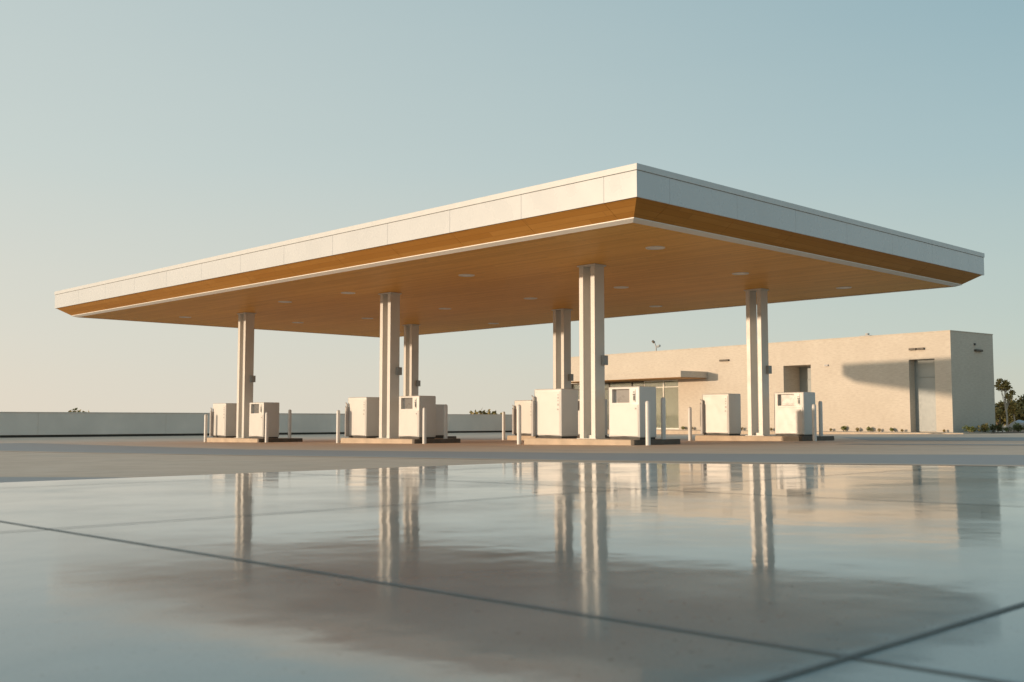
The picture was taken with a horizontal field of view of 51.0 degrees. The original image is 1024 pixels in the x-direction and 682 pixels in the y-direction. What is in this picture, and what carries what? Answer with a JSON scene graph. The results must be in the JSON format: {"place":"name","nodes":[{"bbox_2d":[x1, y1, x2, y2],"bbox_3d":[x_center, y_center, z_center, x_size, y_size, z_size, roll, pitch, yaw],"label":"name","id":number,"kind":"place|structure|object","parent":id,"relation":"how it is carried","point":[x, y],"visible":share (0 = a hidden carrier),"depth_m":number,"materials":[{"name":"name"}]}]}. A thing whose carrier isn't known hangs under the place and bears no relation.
{"place":"outdoors","nodes":[
{"label":"outdoors","id":0,"kind":"place"},
{"bbox_2d":[0,423,1023,476],"bbox_3d":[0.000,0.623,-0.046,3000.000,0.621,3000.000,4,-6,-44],"label":"ground","id":1,"kind":"structure","parent":0,"point":[49,464],"depth_m":20.39,"materials":[{"name":"concrete"}]},
{"bbox_2d":[0,476,132,482],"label":"concrete patch","id":2,"kind":"object","parent":1,"relation":"on","point":[18,478],"visible":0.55,"depth_m":10.18,"materials":[{"name":"grey concrete"}]},
{"bbox_2d":[204,414,207,441],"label":"bollard","id":3,"kind":"object","parent":1,"relation":"on","point":[205,426],"visible":0.79,"depth_m":43.10,"materials":[{"name":"metal"}]},
{"bbox_2d":[207,437,302,441],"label":"pump island","id":4,"kind":"structure","parent":1,"relation":"on","point":[217,439],"depth_m":40.95,"materials":[{"name":"concrete"}]},
{"bbox_2d":[209,403,236,437],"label":"fuel dispenser","id":5,"kind":"object","parent":4,"relation":"on","point":[223,420],"visible":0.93,"depth_m":43.06,"materials":[{"name":"paint"}]},
{"bbox_2d":[213,405,224,434],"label":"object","id":6,"kind":"structure","parent":5,"relation":"in","point":[218,410],"depth_m":43.17,"materials":[{"name":"paint"}]},
{"bbox_2d":[249,402,278,438],"bbox_3d":[-9.565,3.060,41.380,0.726,1.375,1.070,4,-6,-44],"label":"fuel dispenser","id":7,"kind":"object","parent":4,"relation":"on","point":[258,411],"visible":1,"depth_m":41.07,"materials":[{"name":"paint"}]},
{"bbox_2d":[249,415,262,435],"bbox_3d":[-9.817,3.234,41.127,0.030,0.810,0.975,4,-6,-44],"label":"front door","id":8,"kind":"structure","parent":7,"relation":"in","point":[255,421],"depth_m":41.11,"materials":[{"name":"paint"}]},
{"bbox_2d":[0,412,511,437],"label":"perimeter wall","id":9,"kind":"structure","parent":1,"relation":"on","point":[59,424],"depth_m":63.80,"materials":[{"name":"concrete"}]},
{"bbox_2d":[265,412,268,442],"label":"bollard","id":10,"kind":"object","parent":1,"relation":"on","point":[266,424],"visible":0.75,"depth_m":39.79,"materials":[{"name":"metal"}]},
{"bbox_2d":[288,410,291,437],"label":"bollard","id":11,"kind":"object","parent":1,"relation":"on","point":[289,422],"visible":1,"depth_m":41.13,"materials":[{"name":"metal"}]},
{"bbox_2d":[336,410,339,442],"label":"bollard","id":12,"kind":"object","parent":1,"relation":"on","point":[338,426],"visible":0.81,"depth_m":36.51,"materials":[{"name":"metal"}]},
{"bbox_2d":[341,438,459,443],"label":"pump island","id":13,"kind":"structure","parent":1,"relation":"on","point":[390,440],"depth_m":34.46,"materials":[{"name":"concrete"}]},
{"bbox_2d":[345,397,378,437],"bbox_3d":[-5.092,2.615,36.694,0.830,1.375,1.144,4,-6,-44],"label":"fuel dispenser","id":14,"kind":"object","parent":13,"relation":"on","point":[361,417],"visible":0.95,"depth_m":36.36,"materials":[{"name":"paint"}]},
{"bbox_2d":[348,400,365,434],"bbox_3d":[-5.281,2.595,36.464,0.030,1.200,0.975,4,-6,-44],"label":"front door","id":15,"kind":"structure","parent":14,"relation":"in","point":[356,413],"depth_m":36.45,"materials":[{"name":"paint"}]},
{"bbox_2d":[399,396,435,438],"bbox_3d":[-3.076,2.466,34.688,0.726,1.375,1.070,4,-6,-44],"label":"fuel dispenser","id":16,"kind":"object","parent":13,"relation":"on","point":[411,416],"visible":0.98,"depth_m":34.39,"materials":[{"name":"paint"}]},
{"bbox_2d":[399,411,417,435],"bbox_3d":[-3.328,2.641,34.434,0.030,0.810,0.975,4,-6,-44],"label":"front door","id":17,"kind":"structure","parent":16,"relation":"in","point":[408,420],"depth_m":34.42,"materials":[{"name":"paint"}]},
{"bbox_2d":[422,407,426,443],"bbox_3d":[-2.710,2.667,33.243,0.124,1.220,0.123,4,-6,-44],"label":"bollard","id":18,"kind":"object","parent":1,"relation":"on","point":[424,425],"visible":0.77,"depth_m":33.20,"materials":[{"name":"metal"}]},
{"bbox_2d":[435,436,455,438],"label":"pump island","id":19,"kind":"structure","parent":1,"relation":"on","point":[453,437],"depth_m":46.62,"materials":[{"name":"concrete"}]},
{"bbox_2d":[435,404,444,436],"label":"fuel dispenser","id":20,"kind":"object","parent":19,"relation":"on","point":[439,419],"visible":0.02,"depth_m":46.13,"materials":[{"name":"paint"}]},
{"bbox_2d":[444,404,447,438],"bbox_3d":[-2.135,2.652,34.582,0.124,1.220,0.123,4,-6,-44],"label":"bollard","id":21,"kind":"object","parent":1,"relation":"on","point":[445,421],"visible":0.99,"depth_m":34.54,"materials":[{"name":"metal"}]},
{"bbox_2d":[478,409,490,413],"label":"shrub","id":22,"kind":"object","parent":1,"relation":"on","point":[481,412],"visible":0.11,"depth_m":104.85,"materials":[{"name":"green plant"}]},
{"bbox_2d":[502,411,504,439],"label":"bollard","id":23,"kind":"object","parent":1,"relation":"on","point":[503,425],"visible":0.85,"depth_m":42.14,"materials":[{"name":"metal"}]},
{"bbox_2d":[0,462,1023,681],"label":"polished slab","id":24,"kind":"structure","parent":1,"relation":"on","point":[838,571],"depth_m":3.15,"materials":[{"name":"concrete"}]},
{"bbox_2d":[1,462,1010,681],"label":"slab joint","id":25,"kind":"object","parent":24,"relation":"on","point":[973,676],"visible":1,"depth_m":2.49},
{"bbox_2d":[3,463,1023,681],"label":"slab joint","id":26,"kind":"object","parent":24,"relation":"on","point":[875,647],"visible":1,"depth_m":2.19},
{"bbox_2d":[517,405,520,443],"bbox_3d":[0.201,2.401,30.241,0.124,1.220,0.123,4,-6,-44],"label":"bollard","id":27,"kind":"object","parent":1,"relation":"on","point":[518,424],"visible":0.84,"depth_m":30.19,"materials":[{"name":"metal"}]},
{"bbox_2d":[54,163,984,438],"bbox_3d":[-1.925,0.576,38.941,17.290,5.987,30.840,4,-6,-44],"label":"station canopy","id":28,"kind":"object","parent":1,"relation":"on","point":[590,251],"visible":0.91,"depth_m":31.36,"materials":[{"name":"metal"}]},
{"bbox_2d":[507,435,609,439],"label":"pump island","id":29,"kind":"structure","parent":1,"relation":"on","point":[511,437],"depth_m":41.49,"materials":[{"name":"concrete"}]},
{"bbox_2d":[512,400,530,435],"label":"fuel dispenser","id":30,"kind":"object","parent":29,"relation":"on","point":[525,417],"visible":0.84,"depth_m":41.97,"materials":[{"name":"paint"}]},
{"bbox_2d":[515,402,530,432],"bbox_3d":[0.445,3.004,41.965,0.030,1.200,0.975,4,-6,-44],"label":"front door","id":31,"kind":"structure","parent":30,"relation":"in","point":[525,406],"depth_m":41.89,"materials":[{"name":"paint"}]},
{"bbox_2d":[578,399,607,435],"bbox_3d":[2.920,2.854,39.909,0.726,1.375,1.070,4,-6,-44],"label":"fuel dispenser","id":32,"kind":"object","parent":29,"relation":"on","point":[606,427],"visible":0.03,"depth_m":39.76,"materials":[{"name":"paint"}]},
{"bbox_2d":[578,412,579,433],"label":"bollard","id":33,"kind":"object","parent":32,"relation":"in","point":[578,412],"depth_m":39.84,"materials":[{"name":"metal"}]},
{"bbox_2d":[524,438,679,444],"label":"pump island","id":34,"kind":"structure","parent":1,"relation":"on","point":[554,441],"depth_m":28.22,"materials":[{"name":"concrete"}]},
{"bbox_2d":[531,389,577,437],"bbox_3d":[1.171,2.043,30.235,0.830,1.375,1.144,4,-6,-44],"label":"fuel dispenser","id":35,"kind":"object","parent":34,"relation":"on","point":[554,413],"visible":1,"depth_m":29.95,"materials":[{"name":"paint"}]},
{"bbox_2d":[535,392,559,434],"bbox_3d":[0.983,2.023,30.005,0.030,1.200,0.975,4,-6,-44],"label":"front door","id":36,"kind":"structure","parent":35,"relation":"in","point":[547,410],"depth_m":29.99,"materials":[{"name":"paint"}]},
{"bbox_2d":[609,386,655,439],"bbox_3d":[3.159,1.897,28.257,0.726,1.375,1.070,4,-6,-44],"label":"fuel dispenser","id":37,"kind":"object","parent":34,"relation":"on","point":[626,412],"visible":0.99,"depth_m":27.97,"materials":[{"name":"paint"}]},
{"bbox_2d":[609,405,637,435],"bbox_3d":[2.907,2.071,28.004,0.030,0.810,0.975,4,-6,-44],"label":"front door","id":38,"kind":"structure","parent":37,"relation":"in","point":[623,419],"depth_m":28.00,"materials":[{"name":"paint"}]},
{"bbox_2d":[645,401,650,444],"bbox_3d":[3.411,2.106,26.931,0.124,1.220,0.123,4,-6,-44],"label":"bollard","id":39,"kind":"object","parent":1,"relation":"on","point":[647,422],"visible":0.87,"depth_m":26.89,"materials":[{"name":"metal"}]},
{"bbox_2d":[661,397,665,438],"bbox_3d":[3.986,2.091,28.270,0.124,1.220,0.123,4,-6,-44],"label":"bollard","id":40,"kind":"object","parent":1,"relation":"on","point":[663,418],"visible":0.85,"depth_m":28.23,"materials":[{"name":"metal"}]},
{"bbox_2d":[688,407,691,440],"bbox_3d":[5.926,2.807,35.742,0.124,1.220,0.123,4,-6,-44],"label":"bollard","id":41,"kind":"object","parent":1,"relation":"on","point":[689,423],"visible":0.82,"depth_m":35.70,"materials":[{"name":"metal"}]},
{"bbox_2d":[695,435,833,440],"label":"pump island","id":42,"kind":"structure","parent":1,"relation":"on","point":[749,438],"depth_m":33.78,"materials":[{"name":"concrete"}]},
{"bbox_2d":[700,393,740,435],"bbox_3d":[6.907,2.449,35.725,0.830,1.375,1.144,4,-6,-44],"label":"fuel dispenser","id":43,"kind":"object","parent":42,"relation":"on","point":[720,414],"visible":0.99,"depth_m":35.44,"materials":[{"name":"paint"}]},
{"bbox_2d":[703,396,727,432],"bbox_3d":[6.718,2.429,35.495,0.030,1.200,0.975,4,-6,-44],"label":"front door","id":44,"kind":"structure","parent":43,"relation":"in","point":[715,412],"depth_m":35.47,"materials":[{"name":"paint"}]},
{"bbox_2d":[774,392,814,435],"bbox_3d":[8.888,2.303,33.754,0.726,1.375,1.070,4,-6,-44],"label":"fuel dispenser","id":45,"kind":"object","parent":42,"relation":"on","point":[792,413],"visible":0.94,"depth_m":33.44,"materials":[{"name":"paint"}]},
{"bbox_2d":[775,407,802,433],"bbox_3d":[8.636,2.477,33.501,0.030,0.810,0.975,4,-6,-44],"label":"panel","id":46,"kind":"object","parent":45,"relation":"in","point":[787,419],"depth_m":33.49,"materials":[{"name":"paint"}]},
{"bbox_2d":[571,330,995,431],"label":"store building","id":47,"kind":"structure","parent":1,"relation":"on","point":[934,381],"depth_m":63.73,"materials":[{"name":"paint"}]},
{"bbox_2d":[572,384,579,398],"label":"storefront window","id":48,"kind":"structure","parent":47,"relation":"in","point":[574,386],"depth_m":83.64,"materials":[{"name":"beige glass"}]},
{"bbox_2d":[605,382,608,428],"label":"storefront window","id":49,"kind":"structure","parent":47,"relation":"in","point":[606,384],"depth_m":80.90,"materials":[{"name":"brown glass"}]},
{"bbox_2d":[609,382,631,386],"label":"storefront window","id":50,"kind":"structure","parent":47,"relation":"in","point":[611,384],"depth_m":79.88,"materials":[{"name":"brown glass"}]},
{"bbox_2d":[632,381,643,385],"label":"storefront window","id":51,"kind":"structure","parent":47,"relation":"in","point":[634,383],"depth_m":78.40,"materials":[{"name":"brown glass"}]},
{"bbox_2d":[644,380,662,429],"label":"storefront window","id":52,"kind":"structure","parent":47,"relation":"in","point":[658,384],"depth_m":76.69,"materials":[{"name":"beige glass"}]},
{"bbox_2d":[663,380,678,429],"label":"entrance door","id":53,"kind":"structure","parent":47,"relation":"in","point":[670,387],"depth_m":75.65,"materials":[{"name":"beige glass"}]},
{"bbox_2d":[800,366,810,391],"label":"door","id":54,"kind":"structure","parent":47,"relation":"in","point":[805,373],"depth_m":68.40,"materials":[{"name":"paint"}]},
{"bbox_2d":[914,359,936,431],"bbox_3d":[23.445,3.078,60.467,0.079,4.076,1.576,3,-5,-38],"label":"door","id":55,"kind":"structure","parent":47,"relation":"in","point":[925,397],"depth_m":60.58,"materials":[{"name":"paint"}]},
{"bbox_2d":[812,404,816,440],"bbox_3d":[9.136,2.513,32.432,0.124,1.220,0.123,4,-6,-44],"label":"bollard","id":56,"kind":"object","parent":1,"relation":"on","point":[814,428],"visible":0.84,"depth_m":32.39,"materials":[{"name":"metal"}]},
{"bbox_2d":[818,401,822,435],"bbox_3d":[9.711,2.497,33.770,0.124,1.220,0.123,4,-6,-44],"label":"bollard","id":57,"kind":"object","parent":1,"relation":"on","point":[820,411],"visible":0.86,"depth_m":33.73,"materials":[{"name":"metal"}]},
{"bbox_2d":[852,443,1023,445],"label":"drain strip","id":58,"kind":"object","parent":1,"relation":"on","point":[935,444],"visible":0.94,"depth_m":24.88,"materials":[{"name":"concrete"}]},
{"bbox_2d":[963,432,1023,433],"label":"planting bed","id":59,"kind":"object","parent":1,"relation":"on","point":[994,432],"visible":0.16,"depth_m":58.88,"materials":[{"name":"soil"}]},
{"bbox_2d":[962,425,974,432],"bbox_3d":[24.755,4.763,58.218,0.628,0.457,0.530,-3,-5,34],"label":"shrub","id":60,"kind":"object","parent":59,"relation":"on","point":[970,429],"visible":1,"depth_m":58.18,"materials":[{"name":"green plant"}]},
{"bbox_2d":[977,423,988,431],"bbox_3d":[25.825,4.765,58.946,0.703,0.559,0.594,-3,-5,33],"label":"shrub","id":61,"kind":"object","parent":59,"relation":"on","point":[983,427],"visible":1,"depth_m":58.86,"materials":[{"name":"green plant"}]},
{"bbox_2d":[989,424,998,431],"bbox_3d":[26.811,4.853,59.705,0.440,0.497,0.572,0,-4,-1],"label":"shrub","id":62,"kind":"object","parent":59,"relation":"on","point":[992,428],"visible":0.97,"depth_m":59.72,"materials":[{"name":"green plant"}]},
{"bbox_2d":[992,422,1003,431],"bbox_3d":[27.185,4.825,60.115,0.688,0.612,0.657,0,-4,-2],"label":"shrub","id":63,"kind":"object","parent":59,"relation":"on","point":[999,426],"visible":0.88,"depth_m":59.99,"materials":[{"name":"green plant"}]},
{"bbox_2d":[1012,424,1023,431],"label":"shrub","id":64,"kind":"object","parent":59,"relation":"on","point":[1019,427],"visible":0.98,"depth_m":61.11,"materials":[{"name":"green plant"}]},
{"bbox_2d":[995,401,1009,423],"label":"young tree","id":65,"kind":"object","parent":1,"relation":"on","point":[999,412],"visible":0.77,"depth_m":77.53,"materials":[{"name":"green plant"}]},
{"bbox_2d":[994,378,1015,426],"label":"young tree","id":66,"kind":"object","parent":1,"relation":"on","point":[1002,384],"visible":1,"depth_m":73.77,"materials":[{"name":"green plant"}]},
{"bbox_2d":[995,402,1015,425],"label":"dense tree","id":67,"kind":"object","parent":1,"relation":"on","point":[1003,420],"visible":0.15,"depth_m":101.09,"materials":[{"name":"green plant"}]},
{"bbox_2d":[1007,421,1016,431],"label":"landscape rock","id":68,"kind":"object","parent":1,"relation":"on","point":[1011,424],"visible":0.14,"depth_m":67.68,"materials":[{"name":"grey stone"}]},
{"bbox_2d":[1006,399,1022,420],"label":"young tree","id":69,"kind":"object","parent":1,"relation":"on","point":[1013,408],"visible":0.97,"depth_m":79.60,"materials":[{"name":"green plant"}]},
{"bbox_2d":[1007,398,1023,420],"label":"dense tree","id":70,"kind":"object","parent":1,"relation":"on","point":[1011,417],"visible":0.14,"depth_m":99.46,"materials":[{"name":"green plant"}]},
{"bbox_2d":[1016,394,1023,416],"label":"dense tree","id":71,"kind":"object","parent":1,"relation":"on","point":[1020,400],"visible":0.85,"depth_m":98.19,"materials":[{"name":"green plant"}]},
{"bbox_2d":[0,443,1023,465],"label":"concrete lane","id":72,"kind":"structure","parent":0,"point":[945,459],"depth_m":16.97,"materials":[{"name":"grey concrete"}]},
{"bbox_2d":[0,0,1023,413],"label":"sky","id":73,"kind":"structure","parent":0,"point":[137,136],"materials":[{"name":"blue"}]},
{"bbox_2d":[608,429,990,433],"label":"pavement","id":74,"kind":"structure","parent":0,"point":[742,432],"depth_m":60.43,"materials":[{"name":"concrete"}]},
{"bbox_2d":[843,437,1023,440],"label":"service drive","id":75,"kind":"structure","parent":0,"point":[944,438],"depth_m":35.05,"materials":[{"name":"concrete"}]}
]}

